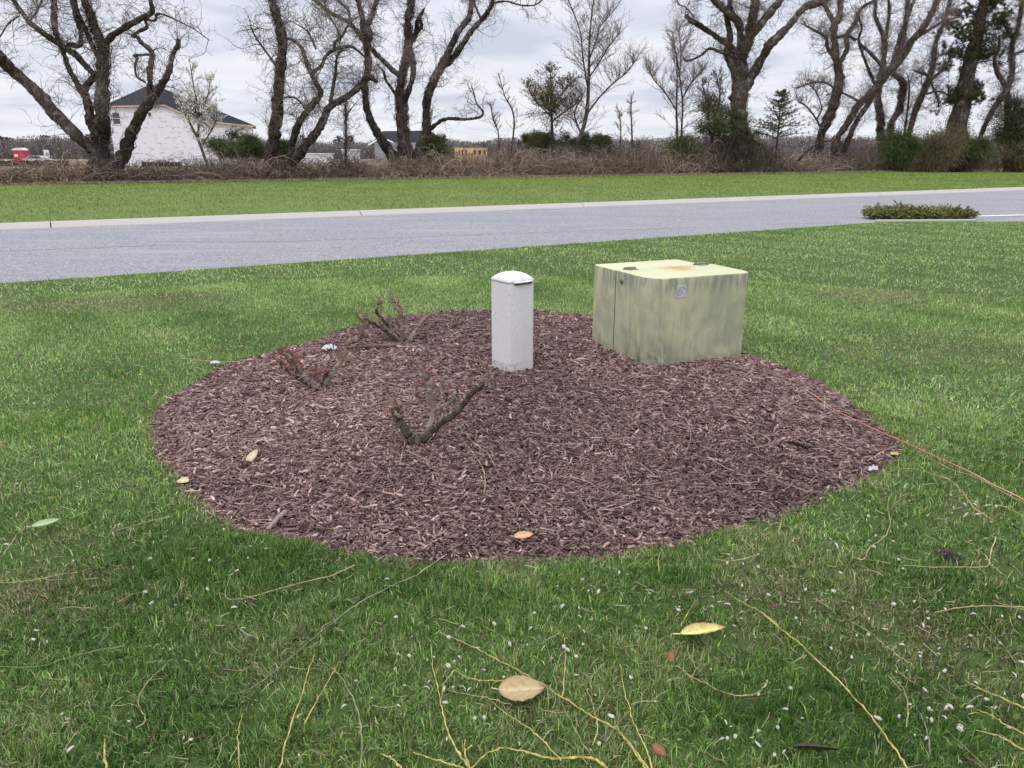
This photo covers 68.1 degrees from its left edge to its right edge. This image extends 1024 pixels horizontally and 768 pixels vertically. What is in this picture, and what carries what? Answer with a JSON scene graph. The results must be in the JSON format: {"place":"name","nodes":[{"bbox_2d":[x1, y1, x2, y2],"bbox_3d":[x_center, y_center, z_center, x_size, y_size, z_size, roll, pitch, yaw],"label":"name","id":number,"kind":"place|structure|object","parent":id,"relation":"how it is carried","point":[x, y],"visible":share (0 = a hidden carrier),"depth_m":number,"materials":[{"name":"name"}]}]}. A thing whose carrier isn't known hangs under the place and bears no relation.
{"place":"outdoors","nodes":[
{"label":"outdoors","id":0,"kind":"place"},
{"bbox_2d":[12,148,28,160],"bbox_3d":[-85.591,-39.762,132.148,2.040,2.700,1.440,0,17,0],"label":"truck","id":1,"kind":"object","parent":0,"point":[23,151],"visible":0.67,"depth_m":131.48,"materials":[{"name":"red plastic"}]},
{"bbox_2d":[141,161,181,166],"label":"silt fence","id":2,"kind":"object","parent":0,"point":[160,164],"visible":0.36,"depth_m":103.72,"materials":[{"name":"black fabric"}]},
{"bbox_2d":[109,85,255,165],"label":"house","id":3,"kind":"structure","parent":0,"point":[161,133],"depth_m":109.27,"materials":[{"name":"white paint"}]},
{"bbox_2d":[111,112,121,124],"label":"window","id":4,"kind":"structure","parent":3,"relation":"in","point":[118,118],"depth_m":108.58,"materials":[{"name":"grey glass"}]},
{"bbox_2d":[341,149,359,161],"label":"shed","id":5,"kind":"structure","parent":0,"point":[355,150],"depth_m":157.92,"materials":[{"name":"white plastic"}]},
{"bbox_2d":[368,131,447,162],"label":"house","id":6,"kind":"structure","parent":0,"point":[391,136],"depth_m":144.17,"materials":[{"name":"grey"}]},
{"bbox_2d":[0,158,918,227],"bbox_3d":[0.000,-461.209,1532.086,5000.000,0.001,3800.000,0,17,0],"label":"ground","id":7,"kind":"structure","parent":0,"point":[80,159],"depth_m":106.08,"materials":[{"name":"brown soil"}]},
{"bbox_2d":[0,160,68,165],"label":"silt fence","id":8,"kind":"object","parent":7,"relation":"on","point":[16,163],"visible":0.28,"depth_m":107.51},
{"bbox_2d":[23,156,53,160],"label":"parked car","id":9,"kind":"object","parent":7,"relation":"on","point":[33,159],"visible":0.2,"depth_m":125.73,"materials":[{"name":"paint"}]},
{"bbox_2d":[169,55,226,167],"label":"blossom tree","id":10,"kind":"object","parent":7,"relation":"on","point":[199,108],"visible":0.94,"depth_m":77.06,"materials":[{"name":"grey plant"}]},
{"bbox_2d":[198,123,264,179],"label":"evergreen shrub","id":11,"kind":"object","parent":7,"relation":"on","point":[219,144],"visible":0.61,"depth_m":47.07,"materials":[{"name":"green plant"}]},
{"bbox_2d":[233,129,265,176],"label":"evergreen shrub","id":12,"kind":"object","parent":7,"relation":"on","point":[253,145],"visible":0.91,"depth_m":45.08,"materials":[{"name":"green plant"}]},
{"bbox_2d":[277,138,288,164],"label":"evergreen shrub","id":13,"kind":"object","parent":7,"relation":"on","point":[284,143],"visible":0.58,"depth_m":48.04,"materials":[{"name":"green plant"}]},
{"bbox_2d":[214,0,394,178],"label":"bare tree","id":14,"kind":"object","parent":7,"relation":"on","point":[279,68],"visible":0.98,"depth_m":43.06,"materials":[{"name":"brown plant"}]},
{"bbox_2d":[302,153,334,162],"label":"site cabin","id":15,"kind":"object","parent":7,"relation":"on","point":[316,156],"visible":0.46,"depth_m":153.30,"materials":[{"name":"white metal"}]},
{"bbox_2d":[328,73,372,167],"bbox_3d":[-10.926,-16.829,49.955,3.396,7.268,3.306,3,17,10],"label":"sapling","id":16,"kind":"object","parent":7,"relation":"on","point":[347,110],"visible":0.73,"depth_m":49.88,"materials":[{"name":"grey plant"}]},
{"bbox_2d":[304,0,554,176],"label":"bare tree","id":17,"kind":"object","parent":7,"relation":"on","point":[402,115],"visible":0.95,"depth_m":47.26,"materials":[{"name":"brown plant"}]},
{"bbox_2d":[422,129,452,174],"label":"evergreen shrub","id":18,"kind":"object","parent":7,"relation":"on","point":[435,142],"visible":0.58,"depth_m":49.40,"materials":[{"name":"green plant"}]},
{"bbox_2d":[482,68,524,156],"bbox_3d":[-0.590,-20.862,60.431,3.545,8.192,2.346,0,17,0],"label":"sapling","id":19,"kind":"object","parent":7,"relation":"on","point":[497,112],"visible":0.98,"depth_m":60.23,"materials":[{"name":"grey plant"}]},
{"bbox_2d":[0,130,1006,183],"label":"bramble thicket","id":20,"kind":"object","parent":7,"relation":"on","point":[636,164],"visible":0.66,"depth_m":49.41,"materials":[{"name":"brown plant"}]},
{"bbox_2d":[690,67,730,145],"bbox_3d":[15.625,-21.585,59.264,3.831,6.154,3.365,0,17,0],"label":"leafy tree","id":21,"kind":"object","parent":20,"relation":"on","point":[706,94],"visible":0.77,"depth_m":58.78,"materials":[{"name":"green plant"}]},
{"bbox_2d":[797,135,834,160],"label":"fallen branch","id":22,"kind":"object","parent":20,"relation":"on","point":[804,153],"visible":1,"depth_m":59.86,"materials":[{"name":"brown wood"}]},
{"bbox_2d":[875,0,928,138],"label":"bare tree","id":23,"kind":"object","parent":20,"relation":"on","point":[900,102],"visible":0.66,"depth_m":67.40,"materials":[{"name":"brown plant"}]},
{"bbox_2d":[888,63,921,134],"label":"sapling","id":24,"kind":"object","parent":20,"relation":"on","point":[905,121],"visible":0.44,"depth_m":68.83,"materials":[{"name":"green plant"}]},
{"bbox_2d":[898,0,970,136],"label":"bare tree","id":25,"kind":"object","parent":20,"relation":"on","point":[930,77],"visible":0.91,"depth_m":65.42,"materials":[{"name":"brown plant"}]},
{"bbox_2d":[0,134,1007,158],"bbox_3d":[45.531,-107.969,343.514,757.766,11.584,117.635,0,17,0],"label":"distant woods","id":26,"kind":"object","parent":7,"relation":"on","point":[37,147],"visible":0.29,"depth_m":321.58,"materials":[{"name":"brown plant"}]},
{"bbox_2d":[0,170,1023,222],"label":"grass verge","id":27,"kind":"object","parent":7,"relation":"on","point":[146,214],"depth_m":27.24,"materials":[{"name":"plant"}]},
{"bbox_2d":[0,0,212,182],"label":"bare tree","id":28,"kind":"object","parent":27,"relation":"on","point":[98,123],"visible":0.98,"depth_m":38.85,"materials":[{"name":"brown plant"}]},
{"bbox_2d":[0,169,1002,185],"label":"dry litter","id":29,"kind":"object","parent":27,"relation":"on","point":[274,180],"visible":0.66,"depth_m":46.41,"materials":[{"name":"brown plant"}]},
{"bbox_2d":[686,96,753,172],"bbox_3d":[16.050,-19.136,58.179,5.098,6.153,4.446,6,18,19],"label":"evergreen shrub","id":30,"kind":"object","parent":27,"relation":"on","point":[721,126],"visible":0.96,"depth_m":57.70,"materials":[{"name":"green plant"}]},
{"bbox_2d":[715,125,765,168],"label":"evergreen shrub","id":31,"kind":"object","parent":27,"relation":"on","point":[752,142],"visible":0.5,"depth_m":58.41,"materials":[{"name":"green plant"}]},
{"bbox_2d":[667,0,849,172],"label":"bare tree","id":32,"kind":"object","parent":27,"relation":"on","point":[743,76],"visible":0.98,"depth_m":57.06,"materials":[{"name":"brown plant"}]},
{"bbox_2d":[748,88,816,172],"bbox_3d":[20.472,-19.317,58.278,5.010,6.480,4.761,-7,18,-22],"label":"cedar","id":33,"kind":"object","parent":27,"relation":"on","point":[781,104],"visible":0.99,"depth_m":57.83,"materials":[{"name":"green plant"}]},
{"bbox_2d":[848,0,896,159],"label":"bare tree","id":34,"kind":"object","parent":27,"relation":"on","point":[880,117],"visible":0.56,"depth_m":67.44,"materials":[{"name":"brown plant"}]},
{"bbox_2d":[870,122,927,171],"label":"evergreen shrub","id":35,"kind":"object","parent":27,"relation":"on","point":[896,145],"visible":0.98,"depth_m":64.88,"materials":[{"name":"green plant"}]},
{"bbox_2d":[913,120,976,171],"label":"dry shrub","id":36,"kind":"object","parent":27,"relation":"on","point":[940,144],"visible":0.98,"depth_m":64.54,"materials":[{"name":"brown plant"}]},
{"bbox_2d":[927,0,1020,171],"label":"pine tree","id":37,"kind":"object","parent":27,"relation":"on","point":[968,90],"visible":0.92,"depth_m":64.83,"materials":[{"name":"green plant"}]},
{"bbox_2d":[950,129,1000,171],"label":"evergreen shrub","id":38,"kind":"object","parent":27,"relation":"on","point":[980,150],"visible":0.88,"depth_m":65.40,"materials":[{"name":"green plant"}]},
{"bbox_2d":[968,0,1023,142],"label":"bare tree","id":39,"kind":"object","parent":27,"relation":"on","point":[1005,86],"visible":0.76,"depth_m":65.95,"materials":[{"name":"brown plant"}]},
{"bbox_2d":[983,93,1023,171],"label":"evergreen shrub","id":40,"kind":"object","parent":27,"relation":"on","point":[1012,130],"visible":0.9,"depth_m":65.75,"materials":[{"name":"green plant"}]},
{"bbox_2d":[997,138,1023,171],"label":"dry shrub","id":41,"kind":"object","parent":27,"relation":"on","point":[1013,158],"visible":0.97,"depth_m":64.95,"materials":[{"name":"brown plant"}]},
{"bbox_2d":[516,128,571,174],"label":"evergreen shrub","id":42,"kind":"object","parent":7,"relation":"on","point":[537,140],"visible":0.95,"depth_m":60.30,"materials":[{"name":"green plant"}]},
{"bbox_2d":[516,59,583,155],"bbox_3d":[3.031,-21.546,59.137,5.419,7.132,5.266,0,17,0],"label":"leafy tree","id":43,"kind":"object","parent":7,"relation":"on","point":[552,106],"visible":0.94,"depth_m":58.54,"materials":[{"name":"green plant"}]},
{"bbox_2d":[559,130,613,166],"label":"evergreen shrub","id":44,"kind":"object","parent":7,"relation":"on","point":[598,140],"visible":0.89,"depth_m":62.30,"materials":[{"name":"green plant"}]},
{"bbox_2d":[546,0,653,163],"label":"bare tree","id":45,"kind":"object","parent":7,"relation":"on","point":[587,96],"visible":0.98,"depth_m":57.52,"materials":[{"name":"grey plant"}]},
{"bbox_2d":[604,91,639,148],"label":"tree","id":46,"kind":"object","parent":7,"relation":"on","point":[630,112],"visible":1,"depth_m":67.05,"materials":[{"name":"plant"}]},
{"bbox_2d":[637,13,714,142],"bbox_3d":[13.325,-23.366,61.327,6.398,12.475,5.569,0,17,0],"label":"bare tree","id":47,"kind":"object","parent":7,"relation":"on","point":[677,67],"visible":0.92,"depth_m":60.62,"materials":[{"name":"grey plant"}]},
{"bbox_2d":[658,128,703,173],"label":"evergreen shrub","id":48,"kind":"object","parent":7,"relation":"on","point":[679,141],"visible":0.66,"depth_m":57.64,"materials":[{"name":"green plant"}]},
{"bbox_2d":[793,72,838,148],"bbox_3d":[26.113,-23.469,64.939,3.962,6.451,2.786,-10,19,-29],"label":"bare tree","id":49,"kind":"object","parent":7,"relation":"on","point":[811,112],"visible":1,"depth_m":64.92,"materials":[{"name":"plant"}]},
{"bbox_2d":[783,0,890,156],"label":"bare tree","id":50,"kind":"object","parent":7,"relation":"on","point":[835,56],"visible":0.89,"depth_m":64.11,"materials":[{"name":"brown plant"}]},
{"bbox_2d":[819,0,977,159],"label":"bare tree","id":51,"kind":"object","parent":7,"relation":"on","point":[895,63],"visible":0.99,"depth_m":62.74,"materials":[{"name":"brown plant"}]},
{"bbox_2d":[860,201,980,218],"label":"juniper shrub","id":52,"kind":"object","parent":7,"relation":"on","point":[904,211],"visible":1,"depth_m":18.32,"materials":[{"name":"green plant"}]},
{"bbox_2d":[455,148,487,161],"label":"plywood building","id":53,"kind":"structure","parent":0,"point":[468,150],"depth_m":162.53,"materials":[{"name":"beige wood"}]},
{"bbox_2d":[0,220,1023,767],"bbox_3d":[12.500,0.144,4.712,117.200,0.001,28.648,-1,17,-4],"label":"lawn","id":54,"kind":"structure","parent":0,"point":[904,283],"depth_m":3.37,"materials":[{"name":"plant"}]},
{"bbox_2d":[1,572,76,582],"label":"fallen twig","id":55,"kind":"object","parent":54,"relation":"on","point":[40,578],"visible":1,"depth_m":2.75,"materials":[{"name":"brown wood"}]},
{"bbox_2d":[26,518,59,526],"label":"fallen leaf","id":56,"kind":"object","parent":54,"relation":"on","point":[44,522],"visible":1,"depth_m":3.12,"materials":[{"name":"plant"}]},
{"bbox_2d":[1,645,124,666],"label":"fallen twig","id":57,"kind":"object","parent":54,"relation":"on","point":[75,655],"visible":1,"depth_m":2.33,"materials":[{"name":"brown wood"}]},
{"bbox_2d":[113,665,164,727],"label":"fallen twig","id":58,"kind":"object","parent":54,"relation":"on","point":[138,702],"visible":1,"depth_m":2.12,"materials":[{"name":"brown wood"}]},
{"bbox_2d":[225,565,353,599],"bbox_3d":[-0.802,0.711,2.718,0.444,0.017,0.194,-1,17,-2],"label":"fallen twig","id":59,"kind":"object","parent":54,"relation":"on","point":[288,586],"visible":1,"depth_m":2.71,"materials":[{"name":"brown wood"}]},
{"bbox_2d":[278,655,314,767],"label":"fallen twig","id":60,"kind":"object","parent":54,"relation":"on","point":[292,720],"visible":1,"depth_m":2.03,"materials":[{"name":"wood"}]},
{"bbox_2d":[226,557,441,695],"bbox_3d":[-0.543,0.772,2.521,0.051,0.017,0.944,11,20,32],"label":"fallen twig","id":61,"kind":"object","parent":54,"relation":"on","point":[341,615],"visible":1,"depth_m":2.55,"materials":[{"name":"brown wood"}]},
{"bbox_2d":[320,660,362,767],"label":"fallen twig","id":62,"kind":"object","parent":54,"relation":"on","point":[359,719],"visible":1,"depth_m":2.03,"materials":[{"name":"brown wood"}]},
{"bbox_2d":[412,752,462,767],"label":"fallen twig","id":63,"kind":"object","parent":54,"relation":"on","point":[441,761],"visible":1,"depth_m":1.91,"materials":[{"name":"beige wood"}]},
{"bbox_2d":[430,644,468,767],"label":"fallen twig","id":64,"kind":"object","parent":54,"relation":"on","point":[459,753],"visible":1,"depth_m":2.05,"materials":[{"name":"brown wood"}]},
{"bbox_2d":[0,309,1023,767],"bbox_3d":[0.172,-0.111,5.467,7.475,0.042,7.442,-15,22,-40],"label":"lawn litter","id":65,"kind":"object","parent":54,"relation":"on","point":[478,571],"visible":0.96,"depth_m":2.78,"materials":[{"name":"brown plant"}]},
{"bbox_2d":[491,675,544,701],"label":"fallen leaf","id":66,"kind":"object","parent":54,"relation":"on","point":[515,688],"visible":1,"depth_m":2.15,"materials":[{"name":"beige plant"}]},
{"bbox_2d":[147,308,902,565],"bbox_3d":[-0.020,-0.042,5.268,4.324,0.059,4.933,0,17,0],"label":"mulch bed","id":67,"kind":"object","parent":54,"relation":"on","point":[442,535],"visible":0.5,"depth_m":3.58,"materials":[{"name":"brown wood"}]},
{"bbox_2d":[246,449,257,460],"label":"fallen leaf","id":68,"kind":"object","parent":67,"relation":"on","point":[252,455],"visible":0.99,"depth_m":3.79,"materials":[{"name":"beige plant"}]},
{"bbox_2d":[267,510,286,529],"bbox_3d":[-0.984,0.569,3.169,0.020,0.033,0.135,5,17,15],"label":"stick","id":69,"kind":"object","parent":67,"relation":"on","point":[278,517],"visible":1,"depth_m":3.16,"materials":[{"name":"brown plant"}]},
{"bbox_2d":[272,338,355,390],"bbox_3d":[-1.274,-0.101,4.887,0.524,0.396,0.190,-2,17,-7],"label":"pruned rose bush","id":70,"kind":"object","parent":67,"relation":"on","point":[298,373],"visible":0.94,"depth_m":4.87,"materials":[{"name":"brown plant"}]},
{"bbox_2d":[345,306,371,348],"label":"pruned rose bush","id":71,"kind":"object","parent":67,"relation":"on","point":[358,338],"visible":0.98,"depth_m":5.75,"materials":[{"name":"plant"}]},
{"bbox_2d":[349,343,395,348],"bbox_3d":[-1.098,-0.294,5.886,0.397,0.025,0.022,-5,18,-17],"label":"stick","id":72,"kind":"object","parent":67,"relation":"on","point":[374,345],"visible":0.88,"depth_m":5.89,"materials":[{"name":"brown wood"}]},
{"bbox_2d":[362,287,439,341],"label":"pruned rose bush","id":73,"kind":"object","parent":67,"relation":"on","point":[396,337],"visible":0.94,"depth_m":6.08,"materials":[{"name":"brown plant"}]},
{"bbox_2d":[379,340,488,447],"bbox_3d":[-0.408,0.085,3.913,0.576,0.603,0.187,0,17,0],"label":"pruned rose bush","id":74,"kind":"object","parent":67,"relation":"on","point":[424,435],"visible":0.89,"depth_m":3.92,"materials":[{"name":"brown plant"}]},
{"bbox_2d":[491,271,533,371],"bbox_3d":[0.010,-0.396,5.332,0.225,0.794,0.248,-12,21,-35],"label":"cable pedestal","id":75,"kind":"object","parent":67,"relation":"on","point":[512,316],"visible":0.98,"depth_m":5.24,"materials":[{"name":"white plastic"}]},
{"bbox_2d":[510,531,533,538],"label":"fallen leaf","id":76,"kind":"object","parent":67,"relation":"on","point":[522,534],"visible":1,"depth_m":3.04,"materials":[{"name":"plant"}]},
{"bbox_2d":[560,377,690,454],"bbox_3d":[0.747,0.130,4.492,0.373,0.010,1.475,-7,18,-22],"label":"fallen twig","id":77,"kind":"object","parent":67,"relation":"on","point":[661,400],"visible":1,"depth_m":4.48,"materials":[{"name":"brown wood"}]},
{"bbox_2d":[592,259,747,364],"bbox_3d":[1.208,-0.545,5.883,0.892,0.742,0.866,-7,18,-22],"label":"transformer box","id":78,"kind":"object","parent":67,"relation":"on","point":[662,312],"visible":0.84,"depth_m":5.54,"materials":[{"name":"green paint"}]},
{"bbox_2d":[787,440,808,449],"bbox_3d":[1.479,0.314,3.918,0.021,0.026,0.114,-14,22,-39],"label":"stick","id":79,"kind":"object","parent":67,"relation":"on","point":[803,446],"visible":1,"depth_m":3.91,"materials":[{"name":"brown wood"}]},
{"bbox_2d":[712,359,1023,499],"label":"marker cable","id":80,"kind":"object","parent":67,"relation":"on","point":[907,443],"visible":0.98,"depth_m":3.94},
{"bbox_2d":[491,701,560,760],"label":"fallen twig","id":81,"kind":"object","parent":54,"relation":"on","point":[554,753],"visible":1,"depth_m":2.01,"materials":[{"name":"brown wood"}]},
{"bbox_2d":[471,747,607,767],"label":"fallen twig","id":82,"kind":"object","parent":54,"relation":"on","point":[576,757],"visible":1,"depth_m":1.93,"materials":[{"name":"wood"}]},
{"bbox_2d":[440,632,648,767],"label":"fallen twig","id":83,"kind":"object","parent":54,"relation":"on","point":[636,752],"visible":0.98,"depth_m":2.12,"materials":[{"name":"brown wood"}]},
{"bbox_2d":[543,628,594,759],"bbox_3d":[0.140,0.872,2.187,0.030,0.014,0.582,-3,17,-10],"label":"fallen twig","id":84,"kind":"object","parent":54,"relation":"on","point":[564,707],"visible":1,"depth_m":2.08,"materials":[{"name":"brown wood"}]},
{"bbox_2d":[587,688,604,744],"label":"fallen twig","id":85,"kind":"object","parent":54,"relation":"on","point":[595,716],"visible":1,"depth_m":2.07,"materials":[{"name":"brown wood"}]},
{"bbox_2d":[619,664,652,767],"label":"fallen twig","id":86,"kind":"object","parent":54,"relation":"on","point":[649,757],"visible":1,"depth_m":2.01,"materials":[{"name":"brown wood"}]},
{"bbox_2d":[652,743,665,755],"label":"fallen leaf","id":87,"kind":"object","parent":54,"relation":"on","point":[658,748],"visible":1,"depth_m":1.94,"materials":[{"name":"red plant"}]},
{"bbox_2d":[673,622,724,634],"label":"fallen leaf","id":88,"kind":"object","parent":54,"relation":"on","point":[699,628],"visible":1,"depth_m":2.41,"materials":[{"name":"yellow plant"}]},
{"bbox_2d":[666,665,767,695],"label":"fallen twig","id":89,"kind":"object","parent":54,"relation":"on","point":[728,693],"visible":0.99,"depth_m":2.18,"materials":[{"name":"brown wood"}]},
{"bbox_2d":[786,743,837,749],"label":"fallen leaf","id":90,"kind":"object","parent":54,"relation":"on","point":[812,746],"visible":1,"depth_m":1.96,"materials":[{"name":"brown plant"}]},
{"bbox_2d":[724,590,907,767],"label":"fallen twig","id":91,"kind":"object","parent":54,"relation":"on","point":[862,705],"visible":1,"depth_m":2.17,"materials":[{"name":"beige wood"}]},
{"bbox_2d":[853,501,890,563],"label":"fallen twig","id":92,"kind":"object","parent":54,"relation":"on","point":[875,543],"visible":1,"depth_m":2.94,"materials":[{"name":"brown wood"}]},
{"bbox_2d":[880,468,994,520],"bbox_3d":[1.992,0.488,3.461,0.233,0.018,0.548,-9,19,-27],"label":"fallen twig","id":93,"kind":"object","parent":54,"relation":"on","point":[955,484],"visible":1,"depth_m":3.50,"materials":[{"name":"brown wood"}]},
{"bbox_2d":[933,546,965,564],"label":"dead leaf clump","id":94,"kind":"object","parent":54,"relation":"on","point":[946,554],"visible":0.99,"depth_m":2.92,"materials":[{"name":"brown plant"}]},
{"bbox_2d":[903,537,1002,574],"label":"fallen twig","id":95,"kind":"object","parent":54,"relation":"on","point":[970,567],"visible":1,"depth_m":2.83,"materials":[{"name":"brown wood"}]},
{"bbox_2d":[918,451,1023,515],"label":"fallen twig","id":96,"kind":"object","parent":54,"relation":"on","point":[987,483],"visible":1,"depth_m":3.47,"materials":[{"name":"brown wood"}]},
{"bbox_2d":[935,600,1023,612],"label":"fallen twig","id":97,"kind":"object","parent":54,"relation":"on","point":[991,605],"visible":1,"depth_m":2.57,"materials":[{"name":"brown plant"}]},
{"bbox_2d":[965,680,1023,708],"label":"fallen twig","id":98,"kind":"object","parent":54,"relation":"on","point":[999,696],"visible":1,"depth_m":2.14,"materials":[{"name":"brown wood"}]},
{"bbox_2d":[0,190,1023,282],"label":"road","id":99,"kind":"structure","parent":0,"point":[59,257],"depth_m":15.46,"materials":[{"name":"grey asphalt"}]},
{"bbox_2d":[0,187,1023,229],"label":"kerb","id":100,"kind":"structure","parent":99,"relation":"on","point":[74,223],"depth_m":20.64,"materials":[{"name":"concrete"}]},
{"bbox_2d":[875,219,976,221],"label":"edging kerb","id":101,"kind":"structure","parent":99,"relation":"on","point":[920,220],"depth_m":17.73,"materials":[{"name":"concrete"}]},
{"bbox_2d":[0,0,1023,153],"label":"sky","id":102,"kind":"structure","parent":0,"point":[521,45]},
{"bbox_2d":[977,216,1023,221],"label":"curb","id":103,"kind":"structure","parent":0,"point":[1014,218],"depth_m":18.63,"materials":[{"name":"concrete"}]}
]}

